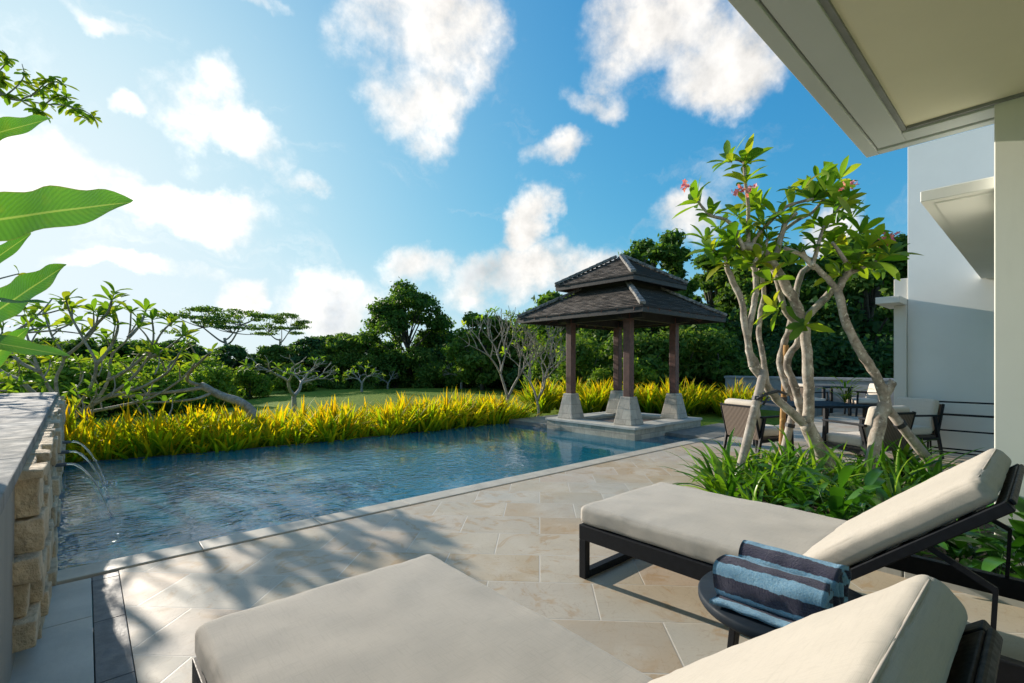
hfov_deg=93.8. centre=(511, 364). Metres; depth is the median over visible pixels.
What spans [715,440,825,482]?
strap leaf plant
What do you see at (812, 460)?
strap leaf plant
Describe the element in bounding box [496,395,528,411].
yellow border plant
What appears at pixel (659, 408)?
yellow border plant
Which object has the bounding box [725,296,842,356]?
shrub
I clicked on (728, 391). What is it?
yellow border plant
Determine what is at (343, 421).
yellow border plant
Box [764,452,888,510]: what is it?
strap leaf plant
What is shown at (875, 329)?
shrub
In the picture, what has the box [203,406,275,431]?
yellow border plant
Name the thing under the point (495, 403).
yellow border plant
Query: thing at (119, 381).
shrub
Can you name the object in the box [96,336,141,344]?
broadleaf tree
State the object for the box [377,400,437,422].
yellow border plant
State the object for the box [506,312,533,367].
broadleaf tree
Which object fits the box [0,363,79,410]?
shrub
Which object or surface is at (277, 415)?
yellow border plant
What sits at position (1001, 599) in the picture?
bed kerb
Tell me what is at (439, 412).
yellow border plant
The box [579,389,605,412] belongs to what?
yellow border plant
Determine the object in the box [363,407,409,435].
yellow border plant
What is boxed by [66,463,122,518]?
water jet
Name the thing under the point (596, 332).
shrub
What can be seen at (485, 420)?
yellow border plant
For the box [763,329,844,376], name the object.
shrub
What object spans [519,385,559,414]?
yellow border plant
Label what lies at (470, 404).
yellow border plant
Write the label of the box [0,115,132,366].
paddle leaf plant
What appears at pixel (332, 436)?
yellow border plant
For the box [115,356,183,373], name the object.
shrub
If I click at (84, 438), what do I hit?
yellow border plant
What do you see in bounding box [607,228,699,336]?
broadleaf tree
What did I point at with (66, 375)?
shrub
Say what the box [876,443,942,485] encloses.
strap leaf plant
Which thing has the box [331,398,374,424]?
yellow border plant
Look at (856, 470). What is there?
strap leaf plant
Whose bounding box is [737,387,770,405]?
yellow border plant
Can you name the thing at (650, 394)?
yellow border plant
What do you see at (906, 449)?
strap leaf plant
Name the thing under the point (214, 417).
yellow border plant
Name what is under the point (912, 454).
strap leaf plant
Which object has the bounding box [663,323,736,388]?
shrub
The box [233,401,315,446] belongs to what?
yellow border plant
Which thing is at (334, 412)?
yellow border plant
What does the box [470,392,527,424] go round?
yellow border plant
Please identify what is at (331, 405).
yellow border plant
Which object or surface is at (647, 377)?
shrub
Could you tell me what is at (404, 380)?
shrub
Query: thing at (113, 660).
slate path
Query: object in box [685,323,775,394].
shrub
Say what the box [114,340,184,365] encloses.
broadleaf tree
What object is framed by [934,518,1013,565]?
broad leaf plant
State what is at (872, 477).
broad leaf plant
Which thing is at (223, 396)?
frangipani tree
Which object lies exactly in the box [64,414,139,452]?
yellow border plant
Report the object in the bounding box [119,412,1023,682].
deck
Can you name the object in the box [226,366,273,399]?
shrub
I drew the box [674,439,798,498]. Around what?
strap leaf plant
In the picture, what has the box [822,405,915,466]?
armchair
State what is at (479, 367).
broadleaf tree
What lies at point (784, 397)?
tree stake
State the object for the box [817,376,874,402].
pot plant
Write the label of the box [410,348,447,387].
shrub
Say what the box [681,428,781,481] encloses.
strap leaf plant
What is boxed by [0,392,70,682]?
garden wall
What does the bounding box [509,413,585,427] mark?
stone ledge path
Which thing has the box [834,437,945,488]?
strap leaf plant
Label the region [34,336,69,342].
broadleaf tree
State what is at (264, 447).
pool weir
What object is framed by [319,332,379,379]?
broadleaf tree
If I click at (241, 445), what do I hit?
yellow border plant
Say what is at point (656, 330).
shrub
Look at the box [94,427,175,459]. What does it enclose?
yellow border plant
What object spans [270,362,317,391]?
shrub
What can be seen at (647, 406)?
yellow border plant
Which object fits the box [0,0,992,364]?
sky
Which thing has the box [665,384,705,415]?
yellow border plant
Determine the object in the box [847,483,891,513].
broad leaf plant
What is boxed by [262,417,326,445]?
yellow border plant
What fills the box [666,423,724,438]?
stone path
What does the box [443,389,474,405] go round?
yellow border plant
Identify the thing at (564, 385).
yellow border plant
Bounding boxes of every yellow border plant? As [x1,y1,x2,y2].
[62,424,116,479]
[64,395,124,444]
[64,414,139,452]
[65,420,123,462]
[66,423,144,460]
[67,399,177,450]
[70,418,132,449]
[76,405,118,435]
[94,410,175,456]
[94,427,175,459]
[102,402,215,456]
[119,416,180,450]
[129,416,209,455]
[134,402,233,450]
[134,404,222,436]
[152,401,226,422]
[162,418,230,453]
[164,402,251,449]
[179,417,258,454]
[185,406,267,439]
[195,417,275,451]
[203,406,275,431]
[207,415,294,447]
[216,404,265,428]
[221,408,291,436]
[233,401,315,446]
[233,413,286,430]
[240,419,294,446]
[247,405,309,429]
[258,419,307,444]
[261,404,291,420]
[261,404,293,420]
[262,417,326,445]
[267,398,320,427]
[272,414,311,441]
[274,404,352,442]
[292,401,330,419]
[294,400,339,416]
[295,404,369,441]
[300,398,363,424]
[305,402,370,440]
[307,408,355,427]
[309,397,353,418]
[319,400,377,428]
[329,407,382,437]
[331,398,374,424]
[344,396,384,420]
[349,415,390,437]
[354,398,415,436]
[354,409,378,435]
[363,393,431,433]
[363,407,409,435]
[364,405,418,435]
[367,392,427,412]
[375,392,417,410]
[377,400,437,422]
[394,397,450,432]
[397,391,445,422]
[402,394,413,420]
[402,398,461,431]
[411,396,465,427]
[413,390,478,429]
[416,396,462,416]
[417,395,476,425]
[439,397,491,427]
[440,400,474,427]
[442,389,488,406]
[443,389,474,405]
[453,395,504,424]
[457,395,510,425]
[462,390,487,415]
[463,391,516,413]
[467,393,505,405]
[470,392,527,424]
[474,393,530,423]
[489,393,536,418]
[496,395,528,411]
[508,383,530,409]
[512,398,533,416]
[516,378,561,412]
[517,380,565,412]
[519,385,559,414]
[519,406,540,417]
[525,379,564,412]
[549,376,583,399]
[553,388,563,408]
[560,378,587,401]
[576,382,609,412]
[577,384,605,412]
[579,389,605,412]
[580,376,622,411]
[588,378,622,409]
[612,381,650,401]
[634,383,666,412]
[634,385,644,412]
[637,381,665,413]
[640,383,658,413]
[642,377,681,394]
[642,389,665,413]
[642,391,665,413]
[648,381,697,405]
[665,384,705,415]
[679,377,712,413]
[679,379,715,415]
[686,386,713,414]
[699,385,725,411]
[700,388,740,416]
[701,387,731,412]
[701,391,716,413]
[705,386,713,412]
[709,387,746,406]
[711,378,755,398]
[716,386,746,404]
[721,383,763,398]
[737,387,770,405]
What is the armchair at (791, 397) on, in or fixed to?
on the deck
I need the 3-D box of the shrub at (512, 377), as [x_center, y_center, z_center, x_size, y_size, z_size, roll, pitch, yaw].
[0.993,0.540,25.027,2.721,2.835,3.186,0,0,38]
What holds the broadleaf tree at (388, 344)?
on the ground
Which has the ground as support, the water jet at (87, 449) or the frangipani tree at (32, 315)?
the frangipani tree at (32, 315)
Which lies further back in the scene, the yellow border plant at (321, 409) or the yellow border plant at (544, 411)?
the yellow border plant at (544, 411)
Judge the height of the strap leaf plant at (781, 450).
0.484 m
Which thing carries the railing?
on the deck
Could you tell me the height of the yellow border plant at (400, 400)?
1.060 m
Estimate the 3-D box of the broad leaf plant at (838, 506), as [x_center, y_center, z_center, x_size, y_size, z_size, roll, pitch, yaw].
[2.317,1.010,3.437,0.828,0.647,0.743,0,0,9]
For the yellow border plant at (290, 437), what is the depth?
8.46 m
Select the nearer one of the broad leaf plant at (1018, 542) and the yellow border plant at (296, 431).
the broad leaf plant at (1018, 542)
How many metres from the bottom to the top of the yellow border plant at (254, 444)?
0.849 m
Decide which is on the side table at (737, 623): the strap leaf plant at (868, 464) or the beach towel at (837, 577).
the beach towel at (837, 577)
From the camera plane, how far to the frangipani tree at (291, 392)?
14.40 m
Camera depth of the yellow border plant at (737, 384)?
13.16 m
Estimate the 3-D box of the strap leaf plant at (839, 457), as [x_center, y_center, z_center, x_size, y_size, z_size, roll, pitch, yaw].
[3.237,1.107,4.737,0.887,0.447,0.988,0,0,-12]
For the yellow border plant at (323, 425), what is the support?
on the ground
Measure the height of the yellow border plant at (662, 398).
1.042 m
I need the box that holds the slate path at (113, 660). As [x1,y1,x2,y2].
[92,571,136,682]
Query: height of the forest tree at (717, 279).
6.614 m
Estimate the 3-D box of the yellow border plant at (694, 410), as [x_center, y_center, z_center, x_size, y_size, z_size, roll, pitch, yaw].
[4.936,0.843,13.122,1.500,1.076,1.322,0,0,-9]
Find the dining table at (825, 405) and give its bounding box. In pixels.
[753,401,871,455]
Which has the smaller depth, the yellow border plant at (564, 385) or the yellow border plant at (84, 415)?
the yellow border plant at (84, 415)
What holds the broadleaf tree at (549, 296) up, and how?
on the ground
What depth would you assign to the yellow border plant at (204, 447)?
7.51 m
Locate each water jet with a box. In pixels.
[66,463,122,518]
[69,450,122,500]
[71,441,116,485]
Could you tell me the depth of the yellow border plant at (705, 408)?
13.31 m
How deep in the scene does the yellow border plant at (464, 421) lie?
10.54 m
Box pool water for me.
[57,423,689,570]
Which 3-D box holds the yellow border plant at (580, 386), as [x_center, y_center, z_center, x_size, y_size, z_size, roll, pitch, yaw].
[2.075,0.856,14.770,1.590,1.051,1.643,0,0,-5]
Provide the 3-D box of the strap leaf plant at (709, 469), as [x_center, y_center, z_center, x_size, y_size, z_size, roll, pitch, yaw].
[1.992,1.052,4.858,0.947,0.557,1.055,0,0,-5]
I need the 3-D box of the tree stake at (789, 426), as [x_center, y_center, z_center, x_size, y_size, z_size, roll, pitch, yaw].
[3.208,0.942,5.626,0.238,0.800,0.104,0,0,19]
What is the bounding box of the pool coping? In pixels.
[57,437,714,584]
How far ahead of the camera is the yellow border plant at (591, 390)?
13.45 m
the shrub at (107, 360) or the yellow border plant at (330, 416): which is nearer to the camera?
the yellow border plant at (330, 416)
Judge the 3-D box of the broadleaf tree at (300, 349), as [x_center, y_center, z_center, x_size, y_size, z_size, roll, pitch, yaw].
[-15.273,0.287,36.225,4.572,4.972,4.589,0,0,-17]
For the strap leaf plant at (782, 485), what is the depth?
4.29 m
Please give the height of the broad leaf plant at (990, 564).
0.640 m
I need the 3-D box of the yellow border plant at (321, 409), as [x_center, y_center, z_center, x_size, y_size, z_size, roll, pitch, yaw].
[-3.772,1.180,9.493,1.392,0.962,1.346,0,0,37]
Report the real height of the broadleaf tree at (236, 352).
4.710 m
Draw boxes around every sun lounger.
[192,554,1002,682]
[579,448,1023,682]
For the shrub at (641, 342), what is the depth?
17.20 m
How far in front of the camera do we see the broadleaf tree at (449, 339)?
33.36 m
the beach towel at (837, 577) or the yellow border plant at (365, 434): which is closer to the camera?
the beach towel at (837, 577)
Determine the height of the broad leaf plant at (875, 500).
0.455 m
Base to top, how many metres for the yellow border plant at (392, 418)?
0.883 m
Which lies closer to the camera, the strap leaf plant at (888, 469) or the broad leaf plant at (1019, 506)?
the broad leaf plant at (1019, 506)
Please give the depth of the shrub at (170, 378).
18.84 m
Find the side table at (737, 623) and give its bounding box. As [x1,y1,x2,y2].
[698,570,862,647]
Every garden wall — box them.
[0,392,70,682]
[724,376,893,416]
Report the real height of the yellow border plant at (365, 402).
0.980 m
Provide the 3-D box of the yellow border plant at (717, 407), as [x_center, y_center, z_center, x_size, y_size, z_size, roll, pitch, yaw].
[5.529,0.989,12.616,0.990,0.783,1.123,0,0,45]
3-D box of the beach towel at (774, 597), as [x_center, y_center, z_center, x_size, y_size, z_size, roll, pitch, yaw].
[0.826,0.729,1.540,0.179,0.138,0.336,0,0,-42]
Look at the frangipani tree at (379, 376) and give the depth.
29.92 m
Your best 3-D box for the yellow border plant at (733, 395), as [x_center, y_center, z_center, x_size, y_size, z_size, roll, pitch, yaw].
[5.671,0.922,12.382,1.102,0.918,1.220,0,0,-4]
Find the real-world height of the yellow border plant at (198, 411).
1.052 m
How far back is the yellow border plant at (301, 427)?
8.74 m
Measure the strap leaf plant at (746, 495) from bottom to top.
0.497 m
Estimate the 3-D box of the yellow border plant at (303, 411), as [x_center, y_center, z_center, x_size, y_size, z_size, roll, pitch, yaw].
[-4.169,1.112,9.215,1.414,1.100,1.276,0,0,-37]
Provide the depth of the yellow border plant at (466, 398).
11.80 m
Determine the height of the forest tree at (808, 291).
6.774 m
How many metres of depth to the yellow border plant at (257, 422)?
8.55 m
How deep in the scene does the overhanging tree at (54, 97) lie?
4.39 m
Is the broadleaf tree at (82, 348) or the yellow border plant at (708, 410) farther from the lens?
the broadleaf tree at (82, 348)
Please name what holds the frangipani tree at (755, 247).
on the soil
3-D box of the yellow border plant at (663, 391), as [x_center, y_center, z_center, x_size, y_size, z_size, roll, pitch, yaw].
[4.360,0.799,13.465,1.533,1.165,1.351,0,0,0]
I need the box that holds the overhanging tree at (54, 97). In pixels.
[0,50,101,127]
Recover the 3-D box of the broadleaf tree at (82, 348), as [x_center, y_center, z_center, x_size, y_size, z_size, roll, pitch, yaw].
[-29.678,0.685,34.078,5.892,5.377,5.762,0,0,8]
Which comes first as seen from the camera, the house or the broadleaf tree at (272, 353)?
the house
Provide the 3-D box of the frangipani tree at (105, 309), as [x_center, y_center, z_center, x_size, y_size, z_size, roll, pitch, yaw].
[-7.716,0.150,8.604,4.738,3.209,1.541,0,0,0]
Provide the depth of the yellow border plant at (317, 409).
10.04 m
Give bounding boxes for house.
[728,0,1023,566]
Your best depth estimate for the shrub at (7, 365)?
17.02 m
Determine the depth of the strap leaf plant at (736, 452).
5.82 m
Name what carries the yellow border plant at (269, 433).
on the ground
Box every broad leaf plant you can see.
[749,463,846,509]
[759,479,844,512]
[784,463,881,520]
[791,467,886,520]
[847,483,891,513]
[866,494,990,560]
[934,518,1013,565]
[947,503,1013,559]
[947,525,1023,578]
[954,495,1023,573]
[1013,497,1023,557]
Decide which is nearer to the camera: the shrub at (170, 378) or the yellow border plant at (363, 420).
the yellow border plant at (363, 420)
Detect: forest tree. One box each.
[696,241,807,340]
[696,270,771,333]
[767,252,875,331]
[806,230,907,349]
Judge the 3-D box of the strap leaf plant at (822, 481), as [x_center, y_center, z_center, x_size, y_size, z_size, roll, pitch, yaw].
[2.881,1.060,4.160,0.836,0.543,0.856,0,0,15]
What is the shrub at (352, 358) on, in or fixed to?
on the ground
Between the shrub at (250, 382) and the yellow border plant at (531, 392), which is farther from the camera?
the shrub at (250, 382)
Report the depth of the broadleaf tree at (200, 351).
35.30 m
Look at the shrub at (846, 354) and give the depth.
16.44 m
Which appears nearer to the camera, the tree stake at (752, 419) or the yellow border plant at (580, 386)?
the tree stake at (752, 419)
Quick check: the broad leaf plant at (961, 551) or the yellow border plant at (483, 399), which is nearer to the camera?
the broad leaf plant at (961, 551)
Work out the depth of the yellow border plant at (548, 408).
13.63 m
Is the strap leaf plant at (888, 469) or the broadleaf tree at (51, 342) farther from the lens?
the broadleaf tree at (51, 342)
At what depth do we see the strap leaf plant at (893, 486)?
4.28 m
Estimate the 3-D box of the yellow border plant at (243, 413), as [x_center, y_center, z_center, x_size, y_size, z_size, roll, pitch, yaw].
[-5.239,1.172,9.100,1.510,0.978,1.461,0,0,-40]
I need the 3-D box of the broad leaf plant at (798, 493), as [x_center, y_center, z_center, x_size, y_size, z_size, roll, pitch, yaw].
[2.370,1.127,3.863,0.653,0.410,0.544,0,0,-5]
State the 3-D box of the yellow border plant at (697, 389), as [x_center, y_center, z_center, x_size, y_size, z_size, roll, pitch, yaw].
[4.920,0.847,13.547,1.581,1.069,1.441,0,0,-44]
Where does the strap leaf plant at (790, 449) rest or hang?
on the soil
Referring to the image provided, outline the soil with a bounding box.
[735,475,1016,574]
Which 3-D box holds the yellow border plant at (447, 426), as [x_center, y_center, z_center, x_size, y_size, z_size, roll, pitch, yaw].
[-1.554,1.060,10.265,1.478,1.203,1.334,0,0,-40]
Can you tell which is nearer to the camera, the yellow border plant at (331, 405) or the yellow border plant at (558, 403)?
the yellow border plant at (331, 405)
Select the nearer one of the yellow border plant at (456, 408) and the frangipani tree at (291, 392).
the yellow border plant at (456, 408)
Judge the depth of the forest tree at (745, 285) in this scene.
21.14 m
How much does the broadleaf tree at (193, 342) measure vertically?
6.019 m
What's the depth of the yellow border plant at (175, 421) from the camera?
8.10 m
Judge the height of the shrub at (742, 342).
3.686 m
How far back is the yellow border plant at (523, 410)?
11.70 m
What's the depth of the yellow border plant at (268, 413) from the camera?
9.42 m
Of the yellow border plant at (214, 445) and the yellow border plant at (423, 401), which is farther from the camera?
the yellow border plant at (423, 401)
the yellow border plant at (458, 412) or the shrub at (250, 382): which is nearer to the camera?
the yellow border plant at (458, 412)
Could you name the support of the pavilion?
on the ground
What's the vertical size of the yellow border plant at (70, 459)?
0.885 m
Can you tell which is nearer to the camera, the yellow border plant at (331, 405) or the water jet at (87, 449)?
the water jet at (87, 449)
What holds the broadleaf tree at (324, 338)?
on the ground
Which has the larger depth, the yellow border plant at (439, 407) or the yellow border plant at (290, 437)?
the yellow border plant at (439, 407)
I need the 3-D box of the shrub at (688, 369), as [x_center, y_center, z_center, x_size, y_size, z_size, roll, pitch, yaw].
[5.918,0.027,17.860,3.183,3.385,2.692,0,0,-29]
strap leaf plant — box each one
[660,439,774,492]
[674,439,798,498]
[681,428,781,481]
[683,449,769,488]
[697,440,763,466]
[711,467,790,503]
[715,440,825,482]
[720,450,775,492]
[721,425,848,475]
[730,448,824,505]
[735,442,864,499]
[739,453,837,496]
[755,442,844,464]
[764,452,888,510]
[772,431,853,484]
[792,458,890,511]
[793,454,890,490]
[799,441,919,507]
[799,442,892,484]
[817,453,913,495]
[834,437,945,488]
[843,433,961,488]
[844,451,931,496]
[845,438,955,476]
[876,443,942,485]
[878,435,980,477]
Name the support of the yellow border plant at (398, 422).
on the ground
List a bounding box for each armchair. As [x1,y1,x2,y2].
[720,398,793,458]
[789,383,828,400]
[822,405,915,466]
[844,383,878,416]
[896,397,944,458]
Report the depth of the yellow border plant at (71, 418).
7.42 m
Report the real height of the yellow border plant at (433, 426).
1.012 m
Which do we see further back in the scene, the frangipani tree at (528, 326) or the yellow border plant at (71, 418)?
the frangipani tree at (528, 326)
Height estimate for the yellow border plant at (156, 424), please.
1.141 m
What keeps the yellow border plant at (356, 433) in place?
on the ground
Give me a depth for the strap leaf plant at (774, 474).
4.84 m
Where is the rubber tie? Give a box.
[757,390,786,404]
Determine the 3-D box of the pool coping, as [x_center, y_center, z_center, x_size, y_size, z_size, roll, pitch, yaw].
[0.342,1.348,5.742,8.546,0.105,0.210,0,0,-42]
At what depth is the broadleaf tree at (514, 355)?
26.01 m
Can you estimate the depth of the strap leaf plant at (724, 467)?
5.21 m
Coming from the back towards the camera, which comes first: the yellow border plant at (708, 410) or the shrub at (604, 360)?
the shrub at (604, 360)
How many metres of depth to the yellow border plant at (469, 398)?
11.47 m
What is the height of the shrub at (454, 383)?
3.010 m
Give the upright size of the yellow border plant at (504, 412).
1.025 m
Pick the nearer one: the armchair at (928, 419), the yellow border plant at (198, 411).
the armchair at (928, 419)
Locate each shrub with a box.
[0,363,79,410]
[2,355,69,369]
[3,359,15,375]
[40,354,120,416]
[79,354,122,412]
[79,362,155,417]
[112,362,212,415]
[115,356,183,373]
[176,356,233,384]
[182,363,245,410]
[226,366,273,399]
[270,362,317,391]
[319,346,363,388]
[350,351,394,388]
[376,345,420,387]
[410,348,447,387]
[430,339,479,387]
[444,348,476,388]
[485,346,513,388]
[503,352,535,393]
[520,341,565,387]
[546,332,607,387]
[562,328,612,367]
[582,365,612,388]
[589,329,640,383]
[597,329,668,388]
[622,357,660,390]
[646,325,706,394]
[649,324,736,357]
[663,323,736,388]
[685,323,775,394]
[723,321,765,353]
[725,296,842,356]
[728,339,778,375]
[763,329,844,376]
[792,285,893,350]
[793,324,893,377]
[837,329,893,377]
[838,307,882,346]
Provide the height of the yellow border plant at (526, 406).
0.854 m
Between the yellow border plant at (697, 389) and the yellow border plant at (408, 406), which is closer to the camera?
the yellow border plant at (408, 406)
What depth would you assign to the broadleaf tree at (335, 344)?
32.76 m
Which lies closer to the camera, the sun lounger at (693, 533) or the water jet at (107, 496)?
the sun lounger at (693, 533)
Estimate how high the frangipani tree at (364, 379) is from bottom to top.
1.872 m
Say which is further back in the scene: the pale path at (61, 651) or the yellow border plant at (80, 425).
the yellow border plant at (80, 425)
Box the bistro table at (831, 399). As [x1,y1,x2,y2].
[815,386,852,415]
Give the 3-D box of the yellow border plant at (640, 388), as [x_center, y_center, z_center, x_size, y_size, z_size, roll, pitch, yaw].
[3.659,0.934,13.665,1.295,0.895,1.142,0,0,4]
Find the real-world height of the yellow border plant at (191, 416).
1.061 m
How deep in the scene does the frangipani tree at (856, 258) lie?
5.02 m
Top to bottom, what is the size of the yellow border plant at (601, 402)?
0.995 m
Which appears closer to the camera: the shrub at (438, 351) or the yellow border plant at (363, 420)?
the yellow border plant at (363, 420)
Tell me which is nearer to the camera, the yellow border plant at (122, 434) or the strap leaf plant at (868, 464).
the strap leaf plant at (868, 464)
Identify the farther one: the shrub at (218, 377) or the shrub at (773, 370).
the shrub at (218, 377)
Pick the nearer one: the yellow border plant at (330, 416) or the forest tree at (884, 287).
the yellow border plant at (330, 416)
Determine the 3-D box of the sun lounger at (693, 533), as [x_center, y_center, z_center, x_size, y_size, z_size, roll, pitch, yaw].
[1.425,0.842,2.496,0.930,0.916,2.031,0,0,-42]
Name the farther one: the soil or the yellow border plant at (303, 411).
the yellow border plant at (303, 411)
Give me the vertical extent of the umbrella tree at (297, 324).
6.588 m
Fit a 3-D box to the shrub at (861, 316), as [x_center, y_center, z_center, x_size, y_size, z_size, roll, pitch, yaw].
[13.374,-0.596,19.952,5.735,5.104,4.898,0,0,1]
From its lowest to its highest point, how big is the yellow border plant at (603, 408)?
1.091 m
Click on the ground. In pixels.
(318, 395)
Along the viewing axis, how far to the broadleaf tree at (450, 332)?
35.48 m
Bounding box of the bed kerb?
[877,567,1023,608]
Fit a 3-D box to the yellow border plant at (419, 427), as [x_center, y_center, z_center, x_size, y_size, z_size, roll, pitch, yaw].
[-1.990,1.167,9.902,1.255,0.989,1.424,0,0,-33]
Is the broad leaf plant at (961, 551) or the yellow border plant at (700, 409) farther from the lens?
the yellow border plant at (700, 409)
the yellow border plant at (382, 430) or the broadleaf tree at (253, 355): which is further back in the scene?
the broadleaf tree at (253, 355)
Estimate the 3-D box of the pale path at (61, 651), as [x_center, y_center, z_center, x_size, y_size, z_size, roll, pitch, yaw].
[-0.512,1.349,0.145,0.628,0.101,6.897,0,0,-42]
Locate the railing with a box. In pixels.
[927,401,993,455]
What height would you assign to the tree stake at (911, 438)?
0.838 m
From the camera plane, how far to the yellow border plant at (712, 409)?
13.60 m
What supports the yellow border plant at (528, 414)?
on the ground
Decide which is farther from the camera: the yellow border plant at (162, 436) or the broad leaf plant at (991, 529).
the yellow border plant at (162, 436)
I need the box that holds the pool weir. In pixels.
[74,424,492,462]
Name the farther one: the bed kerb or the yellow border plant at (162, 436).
the yellow border plant at (162, 436)
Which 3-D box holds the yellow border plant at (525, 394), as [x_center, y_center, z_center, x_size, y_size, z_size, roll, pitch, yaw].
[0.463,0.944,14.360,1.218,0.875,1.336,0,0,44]
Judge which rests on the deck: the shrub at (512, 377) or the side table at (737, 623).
the side table at (737, 623)
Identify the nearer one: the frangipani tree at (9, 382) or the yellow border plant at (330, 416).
the frangipani tree at (9, 382)
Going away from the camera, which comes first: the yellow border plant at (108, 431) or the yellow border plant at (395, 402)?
the yellow border plant at (108, 431)
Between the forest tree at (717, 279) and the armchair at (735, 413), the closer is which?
the armchair at (735, 413)
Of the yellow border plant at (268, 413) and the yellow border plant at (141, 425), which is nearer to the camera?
the yellow border plant at (141, 425)
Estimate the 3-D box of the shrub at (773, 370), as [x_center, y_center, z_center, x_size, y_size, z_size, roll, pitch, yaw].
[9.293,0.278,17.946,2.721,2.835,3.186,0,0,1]
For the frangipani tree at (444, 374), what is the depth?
28.82 m
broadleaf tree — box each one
[19,339,70,357]
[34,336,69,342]
[53,336,144,366]
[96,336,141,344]
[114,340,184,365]
[161,343,214,365]
[162,339,202,346]
[209,344,261,373]
[232,353,266,369]
[243,344,304,388]
[286,336,325,386]
[303,334,333,373]
[305,335,368,387]
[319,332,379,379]
[353,276,456,387]
[375,340,404,381]
[413,329,454,380]
[438,334,496,386]
[441,311,515,389]
[505,306,544,368]
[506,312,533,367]
[529,290,587,367]
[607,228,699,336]
[690,252,739,329]
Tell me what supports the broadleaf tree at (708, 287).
on the ground
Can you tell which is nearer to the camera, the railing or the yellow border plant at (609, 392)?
the railing
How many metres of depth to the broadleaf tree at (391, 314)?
31.56 m
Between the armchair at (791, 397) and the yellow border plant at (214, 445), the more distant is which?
the armchair at (791, 397)
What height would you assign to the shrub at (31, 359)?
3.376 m
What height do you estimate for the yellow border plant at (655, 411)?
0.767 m
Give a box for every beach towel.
[709,554,833,627]
[738,540,850,606]
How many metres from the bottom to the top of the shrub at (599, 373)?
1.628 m
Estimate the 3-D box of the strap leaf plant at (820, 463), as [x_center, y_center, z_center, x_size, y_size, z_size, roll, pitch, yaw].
[2.854,1.033,4.705,1.228,0.595,1.070,0,0,-28]
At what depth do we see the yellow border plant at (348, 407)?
9.47 m
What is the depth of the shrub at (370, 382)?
31.01 m
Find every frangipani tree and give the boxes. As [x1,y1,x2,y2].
[0,265,93,377]
[0,281,213,420]
[0,368,18,393]
[108,332,258,420]
[239,352,339,418]
[342,360,385,391]
[374,369,399,388]
[438,362,462,388]
[458,306,558,403]
[490,325,579,416]
[672,133,860,476]
[783,180,923,480]
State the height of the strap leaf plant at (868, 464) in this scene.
0.605 m
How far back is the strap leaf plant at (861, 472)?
4.59 m
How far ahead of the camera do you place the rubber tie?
5.24 m
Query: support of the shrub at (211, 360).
on the ground
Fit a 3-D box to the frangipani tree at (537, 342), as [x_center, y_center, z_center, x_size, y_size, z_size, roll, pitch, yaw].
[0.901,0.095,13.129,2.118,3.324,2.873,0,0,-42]
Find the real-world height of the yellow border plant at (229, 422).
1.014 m
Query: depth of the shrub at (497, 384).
28.74 m
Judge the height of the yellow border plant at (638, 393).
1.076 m
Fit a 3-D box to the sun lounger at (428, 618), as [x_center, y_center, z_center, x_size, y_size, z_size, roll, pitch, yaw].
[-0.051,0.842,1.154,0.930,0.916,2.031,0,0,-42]
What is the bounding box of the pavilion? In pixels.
[517,254,726,440]
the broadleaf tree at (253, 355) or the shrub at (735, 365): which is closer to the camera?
the shrub at (735, 365)
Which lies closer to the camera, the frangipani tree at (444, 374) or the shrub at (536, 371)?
the shrub at (536, 371)
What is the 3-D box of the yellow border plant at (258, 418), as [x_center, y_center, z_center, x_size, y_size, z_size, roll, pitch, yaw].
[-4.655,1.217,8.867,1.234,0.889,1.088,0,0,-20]
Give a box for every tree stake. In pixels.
[736,369,767,488]
[778,345,788,451]
[780,415,794,454]
[889,407,943,471]
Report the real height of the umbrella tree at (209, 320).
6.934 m
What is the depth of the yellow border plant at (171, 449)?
7.26 m
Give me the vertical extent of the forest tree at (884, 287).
7.042 m
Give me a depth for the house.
3.17 m
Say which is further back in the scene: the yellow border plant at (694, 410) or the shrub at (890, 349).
the shrub at (890, 349)
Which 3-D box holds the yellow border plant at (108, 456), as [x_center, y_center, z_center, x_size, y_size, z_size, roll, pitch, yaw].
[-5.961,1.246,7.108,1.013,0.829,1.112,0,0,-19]
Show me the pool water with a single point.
(163, 502)
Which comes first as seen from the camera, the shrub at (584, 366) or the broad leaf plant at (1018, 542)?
the broad leaf plant at (1018, 542)
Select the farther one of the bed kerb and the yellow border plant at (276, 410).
the yellow border plant at (276, 410)
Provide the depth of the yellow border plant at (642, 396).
13.38 m
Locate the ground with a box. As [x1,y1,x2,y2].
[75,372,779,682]
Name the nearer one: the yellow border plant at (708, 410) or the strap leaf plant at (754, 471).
the strap leaf plant at (754, 471)
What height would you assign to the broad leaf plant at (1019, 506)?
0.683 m
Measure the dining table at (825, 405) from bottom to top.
0.720 m
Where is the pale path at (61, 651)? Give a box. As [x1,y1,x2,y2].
[10,578,93,682]
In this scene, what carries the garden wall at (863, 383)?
on the ground
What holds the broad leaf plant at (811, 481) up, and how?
on the soil
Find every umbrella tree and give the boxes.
[158,305,292,352]
[248,312,311,345]
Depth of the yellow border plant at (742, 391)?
13.02 m
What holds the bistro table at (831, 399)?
on the deck
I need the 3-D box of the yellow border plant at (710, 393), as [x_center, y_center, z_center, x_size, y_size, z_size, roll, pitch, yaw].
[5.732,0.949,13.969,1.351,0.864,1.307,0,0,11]
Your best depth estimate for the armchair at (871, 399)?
12.07 m

